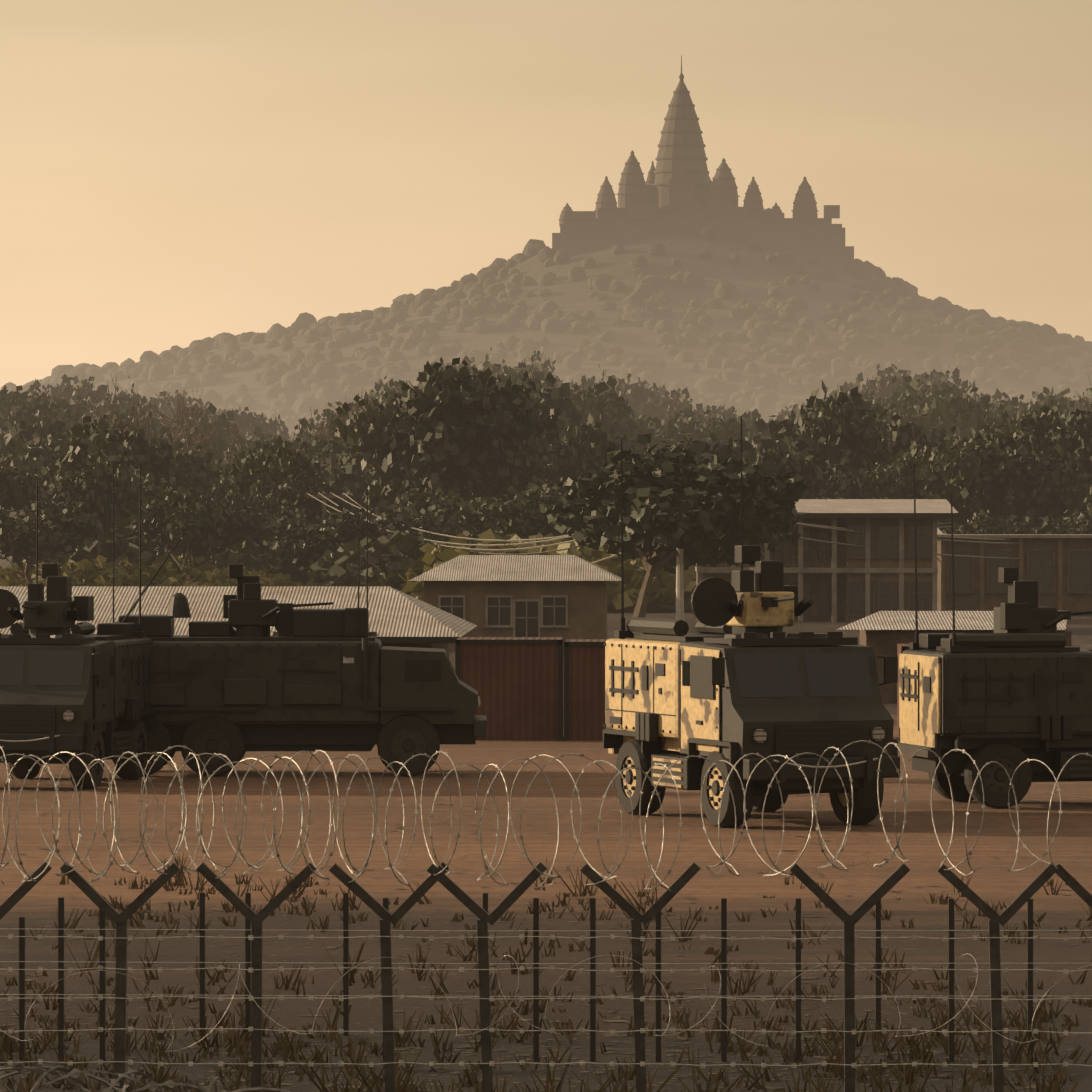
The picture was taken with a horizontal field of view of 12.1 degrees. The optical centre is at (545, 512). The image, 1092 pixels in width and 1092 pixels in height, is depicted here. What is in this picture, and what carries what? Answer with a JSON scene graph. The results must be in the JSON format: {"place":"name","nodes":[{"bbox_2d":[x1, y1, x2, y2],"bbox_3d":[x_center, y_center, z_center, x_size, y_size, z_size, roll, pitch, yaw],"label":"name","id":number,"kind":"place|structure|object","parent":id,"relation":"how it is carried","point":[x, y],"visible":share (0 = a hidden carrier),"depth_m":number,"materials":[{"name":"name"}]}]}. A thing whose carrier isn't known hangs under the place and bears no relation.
{"place":"outdoors","nodes":[
{"label":"outdoors","id":0,"kind":"place"},
{"bbox_2d":[0,553,1091,1091],"bbox_3d":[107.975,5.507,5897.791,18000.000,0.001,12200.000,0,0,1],"label":"ground","id":1,"kind":"structure","parent":0,"point":[992,855],"depth_m":72.34,"materials":[{"name":"soil"}]},
{"bbox_2d":[0,458,56,522],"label":"tree","id":2,"kind":"object","parent":1,"relation":"on","point":[18,491],"visible":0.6,"depth_m":331.92,"materials":[{"name":"green plant"}]},
{"bbox_2d":[0,433,67,561],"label":"tree","id":3,"kind":"object","parent":1,"relation":"on","point":[18,455],"visible":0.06,"depth_m":373.77,"materials":[{"name":"green plant"}]},
{"bbox_2d":[0,560,82,585],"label":"bush","id":4,"kind":"object","parent":1,"relation":"on","point":[11,575],"visible":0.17,"depth_m":306.50,"materials":[{"name":"green plant"}]},
{"bbox_2d":[0,410,96,456],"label":"tree","id":5,"kind":"object","parent":1,"relation":"on","point":[9,436],"depth_m":428.54,"materials":[{"name":"green plant"}]},
{"bbox_2d":[0,385,96,451],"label":"tree","id":6,"kind":"object","parent":1,"relation":"on","point":[9,400],"visible":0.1,"depth_m":598.19,"materials":[{"name":"green plant"}]},
{"bbox_2d":[0,493,106,583],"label":"tree","id":7,"kind":"object","parent":1,"relation":"on","point":[63,530],"visible":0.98,"depth_m":299.86,"materials":[{"name":"green plant"}]},
{"bbox_2d":[0,395,112,449],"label":"tree","id":8,"kind":"object","parent":1,"relation":"on","point":[30,415],"visible":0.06,"depth_m":525.42,"materials":[{"name":"green plant"}]},
{"bbox_2d":[13,374,120,402],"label":"tree","id":9,"kind":"object","parent":1,"relation":"on","point":[63,390],"visible":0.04,"depth_m":765.82,"materials":[{"name":"green plant"}]},
{"bbox_2d":[0,463,155,788],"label":"armoured truck","id":10,"kind":"object","parent":1,"relation":"on","point":[80,688],"visible":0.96,"depth_m":103.05,"materials":[{"name":"metal"}]},
{"bbox_2d":[8,442,158,488],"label":"tree","id":11,"kind":"object","parent":1,"relation":"on","point":[42,466],"visible":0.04,"depth_m":355.29,"materials":[{"name":"green plant"}]},
{"bbox_2d":[25,554,166,585],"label":"bush","id":12,"kind":"object","parent":1,"relation":"on","point":[70,567],"visible":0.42,"depth_m":303.65,"materials":[{"name":"green plant"}]},
{"bbox_2d":[47,457,147,536],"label":"tree","id":13,"kind":"object","parent":1,"relation":"on","point":[95,486],"visible":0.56,"depth_m":314.51,"materials":[{"name":"green plant"}]},
{"bbox_2d":[71,375,141,405],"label":"tree","id":14,"kind":"object","parent":1,"relation":"on","point":[89,385],"visible":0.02,"depth_m":764.52,"materials":[{"name":"green plant"}]},
{"bbox_2d":[54,391,163,429],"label":"tree","id":15,"kind":"object","parent":1,"relation":"on","point":[118,401],"visible":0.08,"depth_m":663.45,"materials":[{"name":"green plant"}]},
{"bbox_2d":[42,414,177,502],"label":"tree","id":16,"kind":"object","parent":1,"relation":"on","point":[101,442],"visible":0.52,"depth_m":337.71,"materials":[{"name":"green plant"}]},
{"bbox_2d":[21,516,209,585],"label":"bush","id":17,"kind":"object","parent":1,"relation":"on","point":[123,527],"visible":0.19,"depth_m":308.39,"materials":[{"name":"green plant"}]},
{"bbox_2d":[98,403,161,440],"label":"tree","id":18,"kind":"object","parent":1,"relation":"on","point":[143,418],"depth_m":525.44,"materials":[{"name":"green plant"}]},
{"bbox_2d":[0,1062,290,1091],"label":"dry brush","id":19,"kind":"object","parent":1,"relation":"on","point":[153,1085],"visible":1,"depth_m":22.11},
{"bbox_2d":[78,532,219,582],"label":"bush","id":20,"kind":"object","parent":1,"relation":"on","point":[147,551],"visible":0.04,"depth_m":308.16,"materials":[{"name":"green plant"}]},
{"bbox_2d":[118,464,195,498],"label":"tree","id":21,"kind":"object","parent":1,"relation":"on","point":[170,486],"visible":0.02,"depth_m":330.04,"materials":[{"name":"green plant"}]},
{"bbox_2d":[144,426,199,456],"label":"tree","id":22,"kind":"object","parent":1,"relation":"on","point":[163,432],"visible":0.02,"depth_m":428.62,"materials":[{"name":"green plant"}]},
{"bbox_2d":[110,548,238,585],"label":"bush","id":23,"kind":"object","parent":1,"relation":"on","point":[172,576],"visible":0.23,"depth_m":305.32,"materials":[{"name":"green plant"}]},
{"bbox_2d":[130,486,228,582],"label":"tree","id":24,"kind":"object","parent":1,"relation":"on","point":[194,518],"visible":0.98,"depth_m":304.14,"materials":[{"name":"green plant"}]},
{"bbox_2d":[146,390,229,428],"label":"tree","id":25,"kind":"object","parent":1,"relation":"on","point":[161,404],"visible":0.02,"depth_m":836.93,"materials":[{"name":"green plant"}]},
{"bbox_2d":[131,387,253,478],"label":"tree","id":26,"kind":"object","parent":1,"relation":"on","point":[182,419],"visible":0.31,"depth_m":439.02,"materials":[{"name":"green plant"}]},
{"bbox_2d":[169,443,228,504],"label":"tree","id":27,"kind":"object","parent":1,"relation":"on","point":[204,477],"visible":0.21,"depth_m":361.53,"materials":[{"name":"green plant"}]},
{"bbox_2d":[170,418,229,470],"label":"tree","id":28,"kind":"object","parent":1,"relation":"on","point":[217,451],"visible":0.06,"depth_m":506.50,"materials":[{"name":"green plant"}]},
{"bbox_2d":[153,402,260,446],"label":"tree","id":29,"kind":"object","parent":1,"relation":"on","point":[223,422],"depth_m":604.70,"materials":[{"name":"green plant"}]},
{"bbox_2d":[208,471,242,505],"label":"tree","id":30,"kind":"object","parent":1,"relation":"on","point":[220,491],"visible":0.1,"depth_m":353.19,"materials":[{"name":"green plant"}]},
{"bbox_2d":[0,586,476,719],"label":"long shed","id":31,"kind":"structure","parent":1,"relation":"on","point":[397,618],"depth_m":138.23,"materials":[{"name":"metal"}]},
{"bbox_2d":[177,567,301,585],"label":"bush","id":32,"kind":"object","parent":1,"relation":"on","point":[216,577],"visible":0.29,"depth_m":298.50,"materials":[{"name":"green plant"}]},
{"bbox_2d":[222,483,265,520],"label":"tree","id":33,"kind":"object","parent":1,"relation":"on","point":[236,502],"visible":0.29,"depth_m":326.37,"materials":[{"name":"green plant"}]},
{"bbox_2d":[209,503,287,553],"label":"tree","id":34,"kind":"object","parent":1,"relation":"on","point":[240,527],"visible":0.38,"depth_m":313.73,"materials":[{"name":"green plant"}]},
{"bbox_2d":[225,431,276,458],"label":"tree","id":35,"kind":"object","parent":1,"relation":"on","point":[248,445],"visible":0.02,"depth_m":518.40,"materials":[{"name":"green plant"}]},
{"bbox_2d":[225,407,295,440],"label":"tree","id":36,"kind":"object","parent":1,"relation":"on","point":[243,420],"visible":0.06,"depth_m":762.83,"materials":[{"name":"green plant"}]},
{"bbox_2d":[194,536,349,582],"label":"bush","id":37,"kind":"object","parent":1,"relation":"on","point":[256,556],"visible":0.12,"depth_m":304.83,"materials":[{"name":"green plant"}]},
{"bbox_2d":[229,435,320,503],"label":"tree","id":38,"kind":"object","parent":1,"relation":"on","point":[273,467],"visible":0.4,"depth_m":333.84,"materials":[{"name":"green plant"}]},
{"bbox_2d":[231,436,322,471],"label":"tree","id":39,"kind":"object","parent":1,"relation":"on","point":[291,445],"visible":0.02,"depth_m":420.36,"materials":[{"name":"green plant"}]},
{"bbox_2d":[75,462,486,776],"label":"military truck","id":40,"kind":"object","parent":1,"relation":"on","point":[239,683],"visible":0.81,"depth_m":107.58,"materials":[{"name":"metal"}]},
{"bbox_2d":[263,505,319,537],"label":"tree","id":41,"kind":"object","parent":1,"relation":"on","point":[283,515],"visible":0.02,"depth_m":319.53,"materials":[{"name":"green plant"}]},
{"bbox_2d":[262,409,335,441],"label":"tree","id":42,"kind":"object","parent":1,"relation":"on","point":[317,418],"visible":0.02,"depth_m":762.37,"materials":[{"name":"green plant"}]},
{"bbox_2d":[261,473,353,522],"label":"tree","id":43,"kind":"object","parent":1,"relation":"on","point":[292,491],"visible":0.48,"depth_m":330.11,"materials":[{"name":"green plant"}]},
{"bbox_2d":[291,434,356,470],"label":"tree","id":44,"kind":"object","parent":1,"relation":"on","point":[324,446],"depth_m":414.44,"materials":[{"name":"green plant"}]},
{"bbox_2d":[298,400,373,446],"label":"tree","id":45,"kind":"object","parent":1,"relation":"on","point":[303,422],"depth_m":505.85,"materials":[{"name":"green plant"}]},
{"bbox_2d":[269,505,404,571],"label":"tree","id":46,"kind":"object","parent":1,"relation":"on","point":[310,546],"visible":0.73,"depth_m":300.12,"materials":[{"name":"green plant"}]},
{"bbox_2d":[308,389,380,442],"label":"tree","id":47,"kind":"object","parent":1,"relation":"on","point":[354,409],"visible":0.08,"depth_m":428.31,"materials":[{"name":"green plant"}]},
{"bbox_2d":[309,435,389,517],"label":"tree","id":48,"kind":"object","parent":1,"relation":"on","point":[335,467],"visible":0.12,"depth_m":364.45,"materials":[{"name":"green plant"}]},
{"bbox_2d":[301,530,442,594],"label":"tree","id":49,"kind":"object","parent":1,"relation":"on","point":[397,548],"visible":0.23,"depth_m":292.75,"materials":[{"name":"green plant"}]},
{"bbox_2d":[359,460,402,515],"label":"tree","id":50,"kind":"object","parent":1,"relation":"on","point":[370,478],"visible":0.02,"depth_m":340.76,"materials":[{"name":"green plant"}]},
{"bbox_2d":[364,376,413,404],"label":"tree","id":51,"kind":"object","parent":1,"relation":"on","point":[379,384],"depth_m":656.53,"materials":[{"name":"green plant"}]},
{"bbox_2d":[365,502,479,560],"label":"tree","id":52,"kind":"object","parent":1,"relation":"on","point":[413,519],"visible":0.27,"depth_m":306.20,"materials":[{"name":"green plant"}]},
{"bbox_2d":[333,379,525,504],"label":"tree","id":53,"kind":"object","parent":1,"relation":"on","point":[358,442],"visible":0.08,"depth_m":342.88,"materials":[{"name":"green plant"}]},
{"bbox_2d":[381,486,493,535],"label":"tree","id":54,"kind":"object","parent":1,"relation":"on","point":[445,504],"visible":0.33,"depth_m":315.88,"materials":[{"name":"green plant"}]},
{"bbox_2d":[361,357,564,519],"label":"tree","id":55,"kind":"object","parent":1,"relation":"on","point":[450,411],"visible":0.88,"depth_m":329.61,"materials":[{"name":"green plant"}]},
{"bbox_2d":[394,360,553,399],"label":"tree","id":56,"kind":"object","parent":1,"relation":"on","point":[513,375],"visible":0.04,"depth_m":635.25,"materials":[{"name":"green plant"}]},
{"bbox_2d":[447,417,559,501],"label":"tree","id":57,"kind":"object","parent":1,"relation":"on","point":[514,468],"visible":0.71,"depth_m":330.87,"materials":[{"name":"green plant"}]},
{"bbox_2d":[381,528,633,607],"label":"bush","id":58,"kind":"object","parent":1,"relation":"on","point":[424,563],"visible":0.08,"depth_m":290.44,"materials":[{"name":"green plant"}]},
{"bbox_2d":[449,482,574,539],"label":"tree","id":59,"kind":"object","parent":1,"relation":"on","point":[521,516],"visible":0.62,"depth_m":298.90,"materials":[{"name":"green plant"}]},
{"bbox_2d":[409,555,620,651],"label":"house","id":60,"kind":"structure","parent":1,"relation":"on","point":[564,597],"depth_m":204.13,"materials":[{"name":"paint"}]},
{"bbox_2d":[480,345,555,378],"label":"tree","id":61,"kind":"object","parent":1,"relation":"on","point":[546,364],"depth_m":820.21,"materials":[{"name":"green plant"}]},
{"bbox_2d":[0,892,1089,1061],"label":"fence posts","id":62,"kind":"object","parent":1,"relation":"on","point":[535,963],"visible":0.69,"depth_m":51.76,"materials":[{"name":"grey"}]},
{"bbox_2d":[0,740,1091,1067],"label":"razor wire fence","id":63,"kind":"object","parent":1,"relation":"on","point":[402,936],"visible":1,"depth_m":42.73,"materials":[{"name":"metal"}]},
{"bbox_2d":[0,800,1091,1091],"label":"dry grass tufts","id":64,"kind":"object","parent":1,"relation":"on","point":[240,1044],"visible":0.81,"depth_m":53.84,"materials":[{"name":"plant"}]},
{"bbox_2d":[0,862,1091,1091],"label":"fence posts","id":65,"kind":"object","parent":1,"relation":"on","point":[526,882],"visible":0.98,"depth_m":42.75,"materials":[{"name":"metal"}]},
{"bbox_2d":[470,367,635,428],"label":"tree","id":66,"kind":"object","parent":1,"relation":"on","point":[601,387],"depth_m":512.38,"materials":[{"name":"green plant"}]},
{"bbox_2d":[528,363,613,399],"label":"tree","id":67,"kind":"object","parent":1,"relation":"on","point":[558,383],"depth_m":777.89,"materials":[{"name":"green plant"}]},
{"bbox_2d":[514,371,631,487],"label":"tree","id":68,"kind":"object","parent":1,"relation":"on","point":[553,397],"visible":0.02,"depth_m":426.19,"materials":[{"name":"green plant"}]},
{"bbox_2d":[532,413,634,492],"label":"tree","id":69,"kind":"object","parent":1,"relation":"on","point":[582,451],"visible":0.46,"depth_m":346.78,"materials":[{"name":"green plant"}]},
{"bbox_2d":[502,533,695,609],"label":"bush","id":70,"kind":"object","parent":1,"relation":"on","point":[663,588],"visible":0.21,"depth_m":286.53,"materials":[{"name":"green plant"}]},
{"bbox_2d":[562,388,647,451],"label":"tree","id":71,"kind":"object","parent":1,"relation":"on","point":[616,419],"visible":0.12,"depth_m":508.05,"materials":[{"name":"green plant"}]},
{"bbox_2d":[591,373,666,416],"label":"tree","id":72,"kind":"object","parent":1,"relation":"on","point":[632,393],"visible":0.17,"depth_m":800.13,"materials":[{"name":"green plant"}]},
{"bbox_2d":[303,491,1020,620],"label":"power lines","id":73,"kind":"object","parent":1,"relation":"on","point":[324,496],"visible":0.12,"depth_m":271.65,"materials":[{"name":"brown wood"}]},
{"bbox_2d":[537,434,809,617],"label":"rain tree","id":74,"kind":"object","parent":1,"relation":"on","point":[660,486],"visible":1,"depth_m":243.10,"materials":[{"name":"green plant"}]},
{"bbox_2d":[633,408,717,450],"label":"tree","id":75,"kind":"object","parent":1,"relation":"on","point":[658,437],"visible":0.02,"depth_m":532.47,"materials":[{"name":"green plant"}]},
{"bbox_2d":[635,385,734,427],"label":"tree","id":76,"kind":"object","parent":1,"relation":"on","point":[662,407],"visible":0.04,"depth_m":772.25,"materials":[{"name":"green plant"}]},
{"bbox_2d":[455,637,925,740],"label":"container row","id":77,"kind":"object","parent":1,"relation":"on","point":[516,683],"visible":0.4,"depth_m":124.83,"materials":[{"name":"metal"}]},
{"bbox_2d":[662,413,760,458],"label":"tree","id":78,"kind":"object","parent":1,"relation":"on","point":[727,430],"visible":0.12,"depth_m":518.27,"materials":[{"name":"green plant"}]},
{"bbox_2d":[708,406,773,433],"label":"tree","id":79,"kind":"object","parent":1,"relation":"on","point":[752,415],"depth_m":631.90,"materials":[{"name":"green plant"}]},
{"bbox_2d":[603,416,899,827],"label":"military truck","id":80,"kind":"object","parent":1,"relation":"on","point":[737,677],"visible":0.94,"depth_m":90.70,"materials":[{"name":"metal"}]},
{"bbox_2d":[674,427,830,498],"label":"tree","id":81,"kind":"object","parent":1,"relation":"on","point":[789,460],"visible":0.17,"depth_m":327.93,"materials":[{"name":"green plant"}]},
{"bbox_2d":[695,499,958,621],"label":"two storey block","id":82,"kind":"structure","parent":1,"relation":"on","point":[835,582],"depth_m":260.24,"materials":[{"name":"concrete"}]},
{"bbox_2d":[787,395,891,481],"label":"tree","id":83,"kind":"object","parent":1,"relation":"on","point":[846,437],"visible":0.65,"depth_m":345.57,"materials":[{"name":"green plant"}]},
{"bbox_2d":[808,470,878,498],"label":"tree","id":84,"kind":"object","parent":1,"relation":"on","point":[844,486],"visible":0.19,"depth_m":334.84,"materials":[{"name":"green plant"}]},
{"bbox_2d":[752,380,958,488],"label":"tree","id":85,"kind":"object","parent":1,"relation":"on","point":[902,437],"visible":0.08,"depth_m":361.00,"materials":[{"name":"green plant"}]},
{"bbox_2d":[858,444,943,519],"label":"tree","id":86,"kind":"object","parent":1,"relation":"on","point":[895,480],"visible":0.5,"depth_m":335.67,"materials":[{"name":"green plant"}]},
{"bbox_2d":[854,363,975,402],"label":"tree","id":87,"kind":"object","parent":1,"relation":"on","point":[881,385],"visible":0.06,"depth_m":812.54,"materials":[{"name":"green plant"}]},
{"bbox_2d":[861,384,1012,441],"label":"tree","id":88,"kind":"object","parent":1,"relation":"on","point":[947,406],"visible":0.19,"depth_m":518.29,"materials":[{"name":"green plant"}]},
{"bbox_2d":[880,374,996,414],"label":"tree","id":89,"kind":"object","parent":1,"relation":"on","point":[923,391],"visible":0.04,"depth_m":604.17,"materials":[{"name":"green plant"}]},
{"bbox_2d":[836,611,1070,703],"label":"canopy shed","id":90,"kind":"structure","parent":1,"relation":"on","point":[883,633],"depth_m":149.45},
{"bbox_2d":[929,411,1011,450],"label":"tree","id":91,"kind":"object","parent":1,"relation":"on","point":[990,421],"visible":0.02,"depth_m":428.75,"materials":[{"name":"green plant"}]},
{"bbox_2d":[943,509,1013,533],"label":"tree","id":92,"kind":"object","parent":1,"relation":"on","point":[979,524],"visible":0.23,"depth_m":297.82,"materials":[{"name":"green plant"}]},
{"bbox_2d":[916,422,1064,529],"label":"tree","id":93,"kind":"object","parent":1,"relation":"on","point":[999,468],"visible":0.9,"depth_m":332.25,"materials":[{"name":"green plant"}]},
{"bbox_2d":[898,463,1091,807],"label":"armoured truck","id":94,"kind":"object","parent":1,"relation":"on","point":[1012,693],"visible":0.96,"depth_m":96.18,"materials":[{"name":"metal"}]},
{"bbox_2d":[937,534,1091,615],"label":"building","id":95,"kind":"structure","parent":1,"relation":"on","point":[1058,567],"depth_m":276.32,"materials":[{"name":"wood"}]},
{"bbox_2d":[990,403,1091,513],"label":"tree","id":96,"kind":"object","parent":1,"relation":"on","point":[1072,435],"visible":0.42,"depth_m":346.31,"materials":[{"name":"green plant"}]},
{"bbox_2d":[991,463,1091,529],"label":"tree","id":97,"kind":"object","parent":1,"relation":"on","point":[1073,495],"visible":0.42,"depth_m":333.51,"materials":[{"name":"green plant"}]},
{"bbox_2d":[994,387,1091,421],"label":"tree","id":98,"kind":"object","parent":1,"relation":"on","point":[1036,405],"visible":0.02,"depth_m":617.92,"materials":[{"name":"green plant"}]},
{"bbox_2d":[999,509,1091,533],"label":"tree","id":99,"kind":"object","parent":1,"relation":"on","point":[1064,526],"visible":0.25,"depth_m":311.60,"materials":[{"name":"green plant"}]},
{"bbox_2d":[1013,386,1085,412],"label":"tree","id":100,"kind":"object","parent":1,"relation":"on","point":[1058,396],"depth_m":760.29,"materials":[{"name":"green plant"}]},
{"bbox_2d":[1012,395,1091,419],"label":"tree","id":101,"kind":"object","parent":1,"relation":"on","point":[1057,407],"depth_m":508.42,"materials":[{"name":"green plant"}]},
{"bbox_2d":[0,225,1091,533],"bbox_3d":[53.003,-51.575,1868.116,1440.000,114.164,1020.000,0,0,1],"label":"hill terrain","id":102,"kind":"structure","parent":0,"point":[736,325],"depth_m":1854.61,"materials":[{"name":"plant"}]},
{"bbox_2d":[552,55,853,268],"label":"temple","id":103,"kind":"structure","parent":102,"relation":"on","point":[678,193],"depth_m":1962.01,"materials":[{"name":"stone"}]},
{"bbox_2d":[0,0,1091,388],"label":"sky","id":104,"kind":"structure","parent":0,"point":[179,173],"materials":[{"name":"beige"}]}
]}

